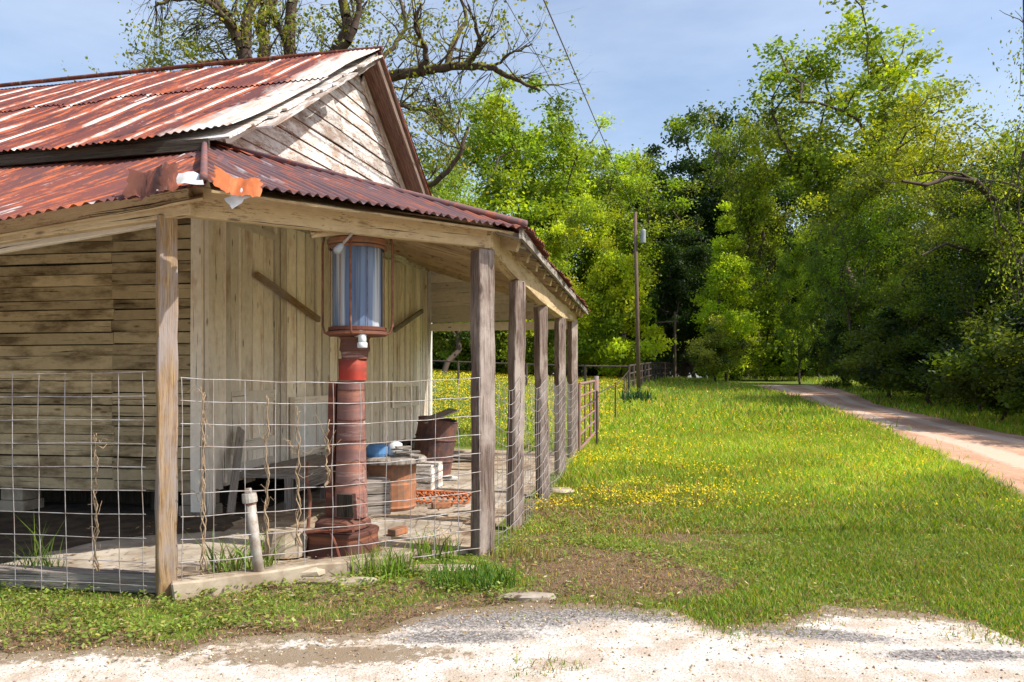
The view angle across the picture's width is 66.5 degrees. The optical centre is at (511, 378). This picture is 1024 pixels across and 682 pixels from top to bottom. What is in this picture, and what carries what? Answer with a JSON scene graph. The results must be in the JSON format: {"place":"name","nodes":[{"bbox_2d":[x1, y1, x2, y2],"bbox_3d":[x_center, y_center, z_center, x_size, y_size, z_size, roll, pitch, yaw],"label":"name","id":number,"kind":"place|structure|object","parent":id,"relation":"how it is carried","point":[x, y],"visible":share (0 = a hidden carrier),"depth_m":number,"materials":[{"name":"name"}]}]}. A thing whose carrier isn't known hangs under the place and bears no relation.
{"place":"outdoors","nodes":[
{"label":"outdoors","id":0,"kind":"place"},
{"bbox_2d":[0,370,1023,680],"bbox_3d":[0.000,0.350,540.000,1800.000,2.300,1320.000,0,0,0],"label":"ground","id":1,"kind":"structure","parent":0,"point":[550,588],"depth_m":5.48,"materials":[{"name":"plant"}]},
{"bbox_2d":[0,371,146,592],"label":"wire fence","id":2,"kind":"object","parent":1,"relation":"on","point":[91,490],"visible":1,"depth_m":5.33,"materials":[{"name":"metal"}]},
{"bbox_2d":[88,431,116,570],"bbox_3d":[-2.825,0.843,5.366,0.195,0.959,0.068,0,0,-16],"label":"dead vine","id":3,"kind":"object","parent":2,"relation":"attached to","point":[96,515],"visible":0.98,"depth_m":5.35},
{"bbox_2d":[0,46,590,600],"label":"old store","id":4,"kind":"structure","parent":1,"relation":"on","point":[164,230],"depth_m":8.41,"materials":[{"name":"brown wood"}]},
{"bbox_2d":[0,547,67,588],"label":"grass tuft","id":5,"kind":"object","parent":4,"relation":"on","point":[32,564],"visible":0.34,"depth_m":5.72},
{"bbox_2d":[5,512,67,565],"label":"grass tuft","id":6,"kind":"object","parent":4,"relation":"on","point":[38,545],"visible":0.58,"depth_m":5.88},
{"bbox_2d":[226,427,244,515],"bbox_3d":[-2.993,1.004,8.453,0.061,0.938,0.567,0,0,-5],"label":"leaning board","id":7,"kind":"object","parent":4,"relation":"on","point":[236,464],"visible":0.95,"depth_m":8.43,"materials":[{"name":"grey wood"}]},
{"bbox_2d":[192,525,299,573],"bbox_3d":[-2.056,1.312,5.964,0.847,0.377,0.673,0,0,-28],"label":"grass tuft","id":8,"kind":"object","parent":4,"relation":"on","point":[238,563],"visible":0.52,"depth_m":5.87,"materials":[{"name":"plant"}]},
{"bbox_2d":[226,222,277,473],"bbox_3d":[-3.038,-0.375,9.166,0.037,2.850,1.220,0,0,10],"label":"door","id":9,"kind":"structure","parent":4,"relation":"in","point":[259,246],"depth_m":9.13,"materials":[{"name":"beige wood"}]},
{"bbox_2d":[242,488,263,571],"bbox_3d":[-1.845,1.170,5.593,0.175,0.769,0.104,0,0,-23],"label":"pipe stub","id":10,"kind":"object","parent":4,"relation":"on","point":[249,499],"visible":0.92,"depth_m":5.56,"materials":[{"name":"plastic"}]},
{"bbox_2d":[264,527,306,558],"bbox_3d":[-1.853,1.339,6.410,0.345,0.232,0.273,0,0,0],"label":"stone block","id":11,"kind":"object","parent":4,"relation":"on","point":[290,547],"depth_m":6.30,"materials":[{"name":"stone"}]},
{"bbox_2d":[267,563,325,576],"bbox_3d":[-1.619,1.419,5.802,0.475,0.064,0.228,0,0,0],"label":"stone block","id":12,"kind":"object","parent":4,"relation":"on","point":[314,571],"depth_m":5.72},
{"bbox_2d":[305,460,311,527],"bbox_3d":[-1.998,1.140,7.651,0.072,0.663,0.038,0,0,12],"label":"rusty stake","id":13,"kind":"object","parent":4,"relation":"on","point":[309,499],"visible":0.8,"depth_m":7.64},
{"bbox_2d":[290,395,327,458],"bbox_3d":[-2.705,0.650,11.103,0.030,0.800,1.990,0,0,10],"label":"door","id":14,"kind":"structure","parent":4,"relation":"in","point":[310,409],"depth_m":10.66,"materials":[{"name":"beige wood"}]},
{"bbox_2d":[333,233,352,253],"bbox_3d":[-1.275,-1.020,5.902,0.156,0.176,0.064,0,0,-24],"label":"lamp socket","id":15,"kind":"object","parent":4,"relation":"attached to","point":[338,248],"visible":1,"depth_m":5.88,"materials":[{"name":"white ceramic"}]},
{"bbox_2d":[303,235,393,558],"bbox_3d":[-1.354,0.117,6.535,0.695,2.774,0.598,0,0,18],"label":"fuel pump","id":16,"kind":"object","parent":4,"relation":"on","point":[357,294],"visible":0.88,"depth_m":6.43,"materials":[{"name":"blue glass"},{"name":"red paint"},{"name":"rusty metal"}]},
{"bbox_2d":[367,476,390,516],"bbox_3d":[-1.522,1.249,8.229,0.418,0.382,0.398,0,0,-20],"label":"wooden crate","id":17,"kind":"object","parent":4,"relation":"on","point":[373,489],"visible":0.5,"depth_m":8.08,"materials":[{"name":"grey wood"}]},
{"bbox_2d":[366,453,426,511],"bbox_3d":[-1.332,1.153,8.662,0.766,0.575,0.770,0,0,0],"label":"round table","id":18,"kind":"object","parent":4,"relation":"on","point":[399,471],"visible":0.62,"depth_m":8.43,"materials":[{"name":"brown wood"}]},
{"bbox_2d":[366,444,387,456],"bbox_3d":[-1.492,0.795,8.642,0.236,0.135,0.240,0,0,0],"label":"plastic tub","id":19,"kind":"object","parent":18,"relation":"on","point":[375,450],"visible":0.92,"depth_m":8.54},
{"bbox_2d":[387,442,401,455],"bbox_3d":[-1.312,0.780,8.722,0.176,0.165,0.180,0,0,0],"label":"plastic jug","id":20,"kind":"object","parent":18,"relation":"on","point":[390,445],"visible":0.58,"depth_m":8.65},
{"bbox_2d":[391,446,421,457],"bbox_3d":[-1.142,0.806,8.542,0.358,0.114,0.216,0,0,11],"label":"scrap wood","id":21,"kind":"object","parent":18,"relation":"on","point":[404,451],"visible":0.97,"depth_m":8.51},
{"bbox_2d":[388,526,407,535],"bbox_3d":[-1.053,1.410,7.200,0.095,0.060,0.200,0,0,27],"label":"brick","id":22,"kind":"object","parent":4,"relation":"on","point":[397,530],"visible":1,"depth_m":7.16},
{"bbox_2d":[416,461,442,489],"bbox_3d":[-1.350,1.279,10.286,0.768,0.322,0.518,0,0,11],"label":"wooden crate","id":23,"kind":"object","parent":4,"relation":"on","point":[425,469],"visible":0.41,"depth_m":9.99,"materials":[{"name":"white wood"}]},
{"bbox_2d":[414,408,458,480],"bbox_3d":[-1.100,0.924,11.160,0.596,1.043,0.600,7,3,-17],"label":"rusty barrel","id":24,"kind":"object","parent":4,"relation":"on","point":[446,427],"visible":0.66,"depth_m":10.93,"materials":[{"name":"brown metal"}]},
{"bbox_2d":[371,508,503,523],"bbox_3d":[-0.687,1.369,7.801,1.516,0.133,0.827,0,0,0],"label":"stick pile","id":25,"kind":"object","parent":4,"relation":"on","point":[446,517],"visible":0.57,"depth_m":7.85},
{"bbox_2d":[431,501,449,508],"bbox_3d":[-0.790,1.410,8.662,0.200,0.060,0.095,0,0,-17],"label":"brick","id":26,"kind":"object","parent":4,"relation":"on","point":[446,504],"visible":1,"depth_m":8.62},
{"bbox_2d":[416,490,470,505],"bbox_3d":[-1.020,1.364,8.999,1.126,0.148,0.456,0,0,6],"label":"spring grate","id":27,"kind":"object","parent":4,"relation":"on","point":[426,493],"visible":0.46,"depth_m":8.94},
{"bbox_2d":[452,454,470,462],"bbox_3d":[-0.965,1.419,13.669,1.200,0.145,0.593,0,0,0],"label":"plank heap","id":28,"kind":"object","parent":4,"relation":"on","point":[464,458],"visible":0.23,"depth_m":13.63,"materials":[{"name":"grey wood"}]},
{"bbox_2d":[494,376,523,547],"bbox_3d":[-0.020,0.764,7.184,0.037,1.608,1.137,0,0,13],"label":"wire fence","id":29,"kind":"object","parent":4,"relation":"attached to","point":[502,517],"visible":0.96,"depth_m":7.16,"materials":[{"name":"metal"}]},
{"bbox_2d":[523,375,549,523],"bbox_3d":[0.290,0.765,8.736,0.037,1.609,2.034,0,0,10],"label":"wire fence","id":30,"kind":"object","parent":4,"relation":"attached to","point":[536,447],"visible":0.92,"depth_m":8.73,"materials":[{"name":"metal"}]},
{"bbox_2d":[62,0,595,200],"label":"mossy tree","id":31,"kind":"object","parent":1,"relation":"on","point":[241,35],"visible":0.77,"depth_m":23.75,"materials":[{"name":"brown plant"}]},
{"bbox_2d":[180,377,480,580],"bbox_3d":[-1.256,0.744,5.919,2.338,1.504,0.040,0,0,-31],"label":"wire fence","id":32,"kind":"object","parent":1,"relation":"on","point":[304,466],"visible":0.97,"depth_m":5.85,"materials":[{"name":"metal"}]},
{"bbox_2d":[183,387,212,570],"bbox_3d":[-2.158,0.691,5.373,0.231,1.262,0.067,0,0,16],"label":"dead vine","id":33,"kind":"object","parent":32,"relation":"attached to","point":[203,552],"visible":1,"depth_m":5.35,"materials":[{"name":"plant"}]},
{"bbox_2d":[258,395,275,555],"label":"dead vine","id":34,"kind":"object","parent":32,"relation":"attached to","point":[266,503],"visible":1,"depth_m":5.61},
{"bbox_2d":[283,405,317,545],"bbox_3d":[-1.564,0.720,5.746,0.254,1.037,0.092,0,0,-5],"label":"dead vine","id":35,"kind":"object","parent":32,"relation":"attached to","point":[299,503],"visible":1,"depth_m":5.74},
{"bbox_2d":[316,416,335,487],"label":"dead vine","id":36,"kind":"object","parent":32,"relation":"attached to","point":[326,467],"visible":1,"depth_m":5.79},
{"bbox_2d":[297,576,378,584],"bbox_3d":[-1.273,1.477,5.697,0.614,0.048,0.116,0,0,0],"label":"stone block","id":37,"kind":"object","parent":1,"relation":"on","point":[334,579],"depth_m":5.66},
{"bbox_2d":[343,540,424,579],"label":"grass tuft","id":38,"kind":"object","parent":1,"relation":"on","point":[393,565],"visible":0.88,"depth_m":5.90,"materials":[{"name":"plant"}]},
{"bbox_2d":[409,524,464,561],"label":"grass tuft","id":39,"kind":"object","parent":1,"relation":"on","point":[428,550],"visible":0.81,"depth_m":6.44,"materials":[{"name":"plant"}]},
{"bbox_2d":[430,187,452,368],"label":"broadleaf tree","id":40,"kind":"object","parent":1,"relation":"on","point":[433,365],"visible":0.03,"depth_m":71.56,"materials":[{"name":"green plant"}]},
{"bbox_2d":[407,564,476,573],"bbox_3d":[-0.555,1.474,6.042,0.567,0.053,0.160,0,0,0],"label":"stone block","id":41,"kind":"object","parent":1,"relation":"on","point":[422,565],"depth_m":6.01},
{"bbox_2d":[427,162,495,372],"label":"broadleaf tree","id":42,"kind":"object","parent":1,"relation":"on","point":[458,350],"visible":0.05,"depth_m":61.00,"materials":[{"name":"green plant"}]},
{"bbox_2d":[424,552,526,591],"bbox_3d":[-0.278,1.394,5.659,0.783,0.212,0.547,0,0,-18],"label":"grass tuft","id":43,"kind":"object","parent":1,"relation":"on","point":[461,576],"visible":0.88,"depth_m":5.59,"materials":[{"name":"plant"}]},
{"bbox_2d":[432,313,531,373],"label":"leafy shrub","id":44,"kind":"object","parent":1,"relation":"on","point":[445,347],"visible":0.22,"depth_m":64.83,"materials":[{"name":"green plant"}]},
{"bbox_2d":[452,339,528,373],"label":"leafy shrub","id":45,"kind":"object","parent":1,"relation":"on","point":[467,367],"visible":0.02,"depth_m":74.65,"materials":[{"name":"green plant"}]},
{"bbox_2d":[0,495,981,647],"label":"weeds","id":46,"kind":"object","parent":1,"relation":"on","point":[228,619],"visible":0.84,"depth_m":5.36,"materials":[{"name":"green plant"}]},
{"bbox_2d":[0,600,1023,681],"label":"gravel apron","id":47,"kind":"object","parent":1,"relation":"on","point":[729,658],"visible":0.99,"depth_m":4.21,"materials":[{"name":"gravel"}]},
{"bbox_2d":[0,480,1023,666],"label":"leaf litter","id":48,"kind":"object","parent":1,"relation":"on","point":[258,630],"visible":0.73,"depth_m":5.34,"materials":[{"name":"brown plant"}]},
{"bbox_2d":[416,67,608,373],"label":"broadleaf tree","id":49,"kind":"object","parent":1,"relation":"on","point":[495,140],"visible":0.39,"depth_m":72.09,"materials":[{"name":"green plant"}]},
{"bbox_2d":[491,544,558,562],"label":"grass tuft","id":50,"kind":"object","parent":1,"relation":"on","point":[547,555],"visible":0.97,"depth_m":6.46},
{"bbox_2d":[498,592,555,600],"bbox_3d":[0.105,1.480,5.302,0.414,0.042,0.102,0,0,0],"label":"stone block","id":51,"kind":"object","parent":1,"relation":"on","point":[528,596],"depth_m":5.27,"materials":[{"name":"stone"}]},
{"bbox_2d":[432,360,627,384],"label":"pipe fence","id":52,"kind":"object","parent":1,"relation":"on","point":[458,368],"visible":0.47,"depth_m":44.45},
{"bbox_2d":[494,301,603,374],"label":"leafy shrub","id":53,"kind":"object","parent":1,"relation":"on","point":[504,350],"visible":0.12,"depth_m":64.16,"materials":[{"name":"green plant"}]},
{"bbox_2d":[473,102,639,375],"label":"broadleaf tree","id":54,"kind":"object","parent":1,"relation":"on","point":[559,182],"visible":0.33,"depth_m":77.28,"materials":[{"name":"green plant"}]},
{"bbox_2d":[549,376,564,493],"bbox_3d":[0.637,0.765,10.862,0.041,1.609,2.278,0,0,9],"label":"wire fence","id":55,"kind":"object","parent":1,"relation":"on","point":[562,437],"visible":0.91,"depth_m":10.86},
{"bbox_2d":[550,487,573,494],"bbox_3d":[0.638,1.469,10.204,0.340,0.064,0.398,0,0,-37],"label":"stone block","id":56,"kind":"object","parent":1,"relation":"on","point":[562,489],"depth_m":10.12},
{"bbox_2d":[565,376,577,470],"bbox_3d":[1.012,0.765,13.337,0.038,1.609,2.731,0,0,9],"label":"wire fence","id":57,"kind":"object","parent":1,"relation":"on","point":[567,429],"visible":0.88,"depth_m":13.10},
{"bbox_2d":[527,144,642,375],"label":"broadleaf tree","id":58,"kind":"object","parent":1,"relation":"on","point":[589,254],"visible":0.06,"depth_m":80.05,"materials":[{"name":"green plant"}]},
{"bbox_2d":[578,380,595,451],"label":"farm gate","id":59,"kind":"structure","parent":1,"relation":"on","point":[580,420],"depth_m":16.24,"materials":[{"name":"metal"}]},
{"bbox_2d":[539,190,652,378],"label":"broadleaf tree","id":60,"kind":"object","parent":1,"relation":"on","point":[558,242],"visible":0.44,"depth_m":63.78,"materials":[{"name":"green plant"}]},
{"bbox_2d":[594,376,598,434],"bbox_3d":[2.076,0.749,19.200,0.120,1.600,0.114,0,0,0],"label":"gate post","id":61,"kind":"object","parent":1,"relation":"on","point":[596,378],"visible":0.44,"depth_m":19.17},
{"bbox_2d":[596,372,627,444],"bbox_3d":[4.187,0.546,29.943,0.121,2.072,27.155,0,0,10],"label":"wire post fence","id":62,"kind":"object","parent":1,"relation":"on","point":[597,392],"visible":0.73,"depth_m":17.69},
{"bbox_2d":[553,245,681,378],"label":"leafy shrub","id":63,"kind":"object","parent":1,"relation":"on","point":[616,351],"visible":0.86,"depth_m":62.22,"materials":[{"name":"green plant"}]},
{"bbox_2d":[557,157,709,342],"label":"broadleaf tree","id":64,"kind":"object","parent":1,"relation":"on","point":[640,186],"visible":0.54,"depth_m":77.59,"materials":[{"name":"green plant"}]},
{"bbox_2d":[580,144,689,374],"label":"broadleaf tree","id":65,"kind":"object","parent":1,"relation":"on","point":[642,164],"visible":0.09,"depth_m":86.96,"materials":[{"name":"green plant"}]},
{"bbox_2d":[618,387,655,402],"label":"strap leaf plant","id":66,"kind":"object","parent":1,"relation":"on","point":[642,396],"visible":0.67,"depth_m":33.77,"materials":[{"name":"green plant"}]},
{"bbox_2d":[634,212,645,389],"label":"utility pole","id":67,"kind":"object","parent":1,"relation":"on","point":[637,326],"visible":0.94,"depth_m":42.91,"materials":[{"name":"brown wood"}]},
{"bbox_2d":[505,0,632,223],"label":"power line","id":68,"kind":"object","parent":67,"relation":"attached to","point":[560,96],"visible":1,"depth_m":21.38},
{"bbox_2d":[543,0,634,212],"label":"power line","id":69,"kind":"object","parent":67,"relation":"attached to","point":[581,88],"visible":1,"depth_m":18.22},
{"bbox_2d":[628,362,679,389],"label":"pipe fence","id":70,"kind":"object","parent":1,"relation":"on","point":[650,370],"visible":0.66,"depth_m":56.00,"materials":[{"name":"metal"}]},
{"bbox_2d":[656,312,678,377],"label":"utility pole","id":71,"kind":"object","parent":1,"relation":"on","point":[674,358],"visible":0.75,"depth_m":65.91,"materials":[{"name":"brown wood"}]},
{"bbox_2d":[616,125,732,378],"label":"broadleaf tree","id":72,"kind":"object","parent":1,"relation":"on","point":[677,168],"visible":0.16,"depth_m":85.69,"materials":[{"name":"green plant"}]},
{"bbox_2d":[629,214,729,378],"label":"broadleaf tree","id":73,"kind":"object","parent":1,"relation":"on","point":[686,281],"visible":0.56,"depth_m":72.95,"materials":[{"name":"green plant"}]},
{"bbox_2d":[631,90,792,376],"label":"broadleaf tree","id":74,"kind":"object","parent":1,"relation":"on","point":[677,123],"visible":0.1,"depth_m":90.78,"materials":[{"name":"green plant"}]},
{"bbox_2d":[433,277,999,377],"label":"woodland","id":75,"kind":"object","parent":1,"relation":"on","point":[592,371],"depth_m":112.15,"materials":[{"name":"green plant"}]},
{"bbox_2d":[680,310,753,381],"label":"leafy shrub","id":76,"kind":"object","parent":1,"relation":"on","point":[701,353],"visible":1,"depth_m":53.39,"materials":[{"name":"green plant"}]},
{"bbox_2d":[687,200,765,381],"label":"broadleaf tree","id":77,"kind":"object","parent":1,"relation":"on","point":[728,275],"visible":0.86,"depth_m":55.45,"materials":[{"name":"green plant"}]},
{"bbox_2d":[432,369,1023,509],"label":"yellow wildflowers","id":78,"kind":"object","parent":1,"relation":"on","point":[497,373],"visible":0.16,"depth_m":15.50,"materials":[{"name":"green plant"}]},
{"bbox_2d":[703,235,783,378],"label":"broadleaf tree","id":79,"kind":"object","parent":1,"relation":"on","point":[764,334],"visible":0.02,"depth_m":68.41,"materials":[{"name":"green plant"}]},
{"bbox_2d":[659,116,845,376],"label":"broadleaf tree","id":80,"kind":"object","parent":1,"relation":"on","point":[709,232],"visible":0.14,"depth_m":81.23,"materials":[{"name":"green plant"}]},
{"bbox_2d":[693,88,823,378],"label":"broadleaf tree","id":81,"kind":"object","parent":1,"relation":"on","point":[755,212],"visible":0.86,"depth_m":65.21,"materials":[{"name":"green plant"}]},
{"bbox_2d":[714,263,819,380],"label":"leafy shrub","id":82,"kind":"object","parent":1,"relation":"on","point":[762,298],"visible":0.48,"depth_m":59.01,"materials":[{"name":"green plant"}]},
{"bbox_2d":[761,329,833,378],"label":"leafy shrub","id":83,"kind":"object","parent":1,"relation":"on","point":[807,368],"visible":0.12,"depth_m":59.00,"materials":[{"name":"green plant"}]},
{"bbox_2d":[756,150,842,376],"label":"broadleaf tree","id":84,"kind":"object","parent":1,"relation":"on","point":[793,236],"visible":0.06,"depth_m":74.50,"materials":[{"name":"green plant"}]},
{"bbox_2d":[771,234,830,383],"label":"broadleaf tree","id":85,"kind":"object","parent":1,"relation":"on","point":[793,319],"visible":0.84,"depth_m":51.80,"materials":[{"name":"green plant"}]},
{"bbox_2d":[799,287,839,378],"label":"broadleaf tree","id":86,"kind":"object","parent":1,"relation":"on","point":[825,317],"visible":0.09,"depth_m":65.37,"materials":[{"name":"green plant"}]},
{"bbox_2d":[804,318,860,378],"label":"leafy shrub","id":87,"kind":"object","parent":1,"relation":"on","point":[820,349],"visible":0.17,"depth_m":49.86,"materials":[{"name":"green plant"}]},
{"bbox_2d":[789,232,887,337],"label":"broadleaf tree","id":88,"kind":"object","parent":1,"relation":"on","point":[795,299],"visible":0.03,"depth_m":72.52,"materials":[{"name":"green plant"}]},
{"bbox_2d":[820,285,860,388],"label":"broadleaf tree","id":89,"kind":"object","parent":1,"relation":"on","point":[833,341],"visible":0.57,"depth_m":45.82,"materials":[{"name":"green plant"}]},
{"bbox_2d":[722,0,969,380],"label":"broadleaf tree","id":90,"kind":"object","parent":1,"relation":"on","point":[806,158],"visible":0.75,"depth_m":56.83,"materials":[{"name":"green plant"}]},
{"bbox_2d":[827,361,867,385],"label":"leafy shrub","id":91,"kind":"object","parent":1,"relation":"on","point":[847,374],"visible":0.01,"depth_m":42.68,"materials":[{"name":"green plant"}]},
{"bbox_2d":[794,157,945,389],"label":"broadleaf tree","id":92,"kind":"object","parent":1,"relation":"on","point":[825,277],"visible":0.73,"depth_m":43.96,"materials":[{"name":"green plant"}]},
{"bbox_2d":[825,283,939,399],"bbox_3d":[17.138,-1.652,35.720,5.319,5.378,7.192,0,0,36],"label":"leafy shrub","id":93,"kind":"object","parent":1,"relation":"on","point":[852,346],"visible":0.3,"depth_m":35.56,"materials":[{"name":"green plant"}]},
{"bbox_2d":[836,177,945,330],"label":"broadleaf tree","id":94,"kind":"object","parent":1,"relation":"on","point":[883,275],"depth_m":70.45,"materials":[{"name":"green plant"}]},
{"bbox_2d":[782,70,1021,309],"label":"broadleaf tree","id":95,"kind":"object","parent":1,"relation":"on","point":[900,155],"visible":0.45,"depth_m":43.79,"materials":[{"name":"green plant"}]},
{"bbox_2d":[842,272,966,396],"bbox_3d":[19.646,-2.074,37.033,6.554,6.133,6.698,0,0,-43],"label":"broadleaf tree","id":96,"kind":"object","parent":1,"relation":"on","point":[920,322],"visible":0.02,"depth_m":36.42,"materials":[{"name":"green plant"}]},
{"bbox_2d":[830,293,987,405],"bbox_3d":[16.343,-1.111,31.265,6.689,4.626,4.947,0,0,20],"label":"leafy shrub","id":97,"kind":"object","parent":1,"relation":"on","point":[892,379],"visible":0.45,"depth_m":31.02,"materials":[{"name":"green plant"}]},
{"bbox_2d":[882,238,967,393],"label":"broadleaf tree","id":98,"kind":"object","parent":1,"relation":"on","point":[897,263],"visible":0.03,"depth_m":40.41,"materials":[{"name":"green plant"}]},
{"bbox_2d":[851,118,1023,321],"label":"broadleaf tree","id":99,"kind":"object","parent":1,"relation":"on","point":[941,174],"visible":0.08,"depth_m":43.93,"materials":[{"name":"green plant"}]},
{"bbox_2d":[856,160,1023,368],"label":"broadleaf tree","id":100,"kind":"object","parent":1,"relation":"on","point":[932,228],"visible":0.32,"depth_m":32.68,"materials":[{"name":"green plant"}]},
{"bbox_2d":[867,0,1023,256],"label":"bare limbed tree","id":101,"kind":"object","parent":1,"relation":"on","point":[961,177],"visible":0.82,"depth_m":30.07,"materials":[{"name":"brown plant"}]},
{"bbox_2d":[908,311,1013,412],"bbox_3d":[16.281,-0.511,27.298,3.672,3.651,4.964,0,0,5],"label":"leafy shrub","id":102,"kind":"object","parent":1,"relation":"on","point":[959,339],"visible":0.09,"depth_m":27.60,"materials":[{"name":"green plant"}]},
{"bbox_2d":[906,118,1023,332],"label":"broadleaf tree","id":103,"kind":"object","parent":1,"relation":"on","point":[1001,154],"visible":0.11,"depth_m":33.99,"materials":[{"name":"green plant"}]},
{"bbox_2d":[907,137,1023,341],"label":"broadleaf tree","id":104,"kind":"object","parent":1,"relation":"on","point":[991,250],"visible":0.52,"depth_m":29.52,"materials":[{"name":"green plant"}]},
{"bbox_2d":[909,294,1023,421],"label":"leafy shrub","id":105,"kind":"object","parent":1,"relation":"on","point":[960,384],"visible":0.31,"depth_m":23.11,"materials":[{"name":"green plant"}]},
{"bbox_2d":[918,298,1023,415],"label":"leafy shrub","id":106,"kind":"object","parent":1,"relation":"on","point":[1013,391],"visible":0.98,"depth_m":21.25,"materials":[{"name":"green plant"}]},
{"bbox_2d":[944,7,1023,311],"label":"broadleaf tree","id":107,"kind":"object","parent":1,"relation":"on","point":[1019,265],"visible":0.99,"depth_m":24.78,"materials":[{"name":"green plant"}]},
{"bbox_2d":[0,0,1023,377],"label":"sky","id":108,"kind":"structure","parent":0,"point":[648,61],"materials":[{"name":"blue"}]},
{"bbox_2d":[754,385,1023,498],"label":"dirt road","id":109,"kind":"structure","parent":0,"point":[1003,452],"depth_m":20.01,"materials":[{"name":"soil"}]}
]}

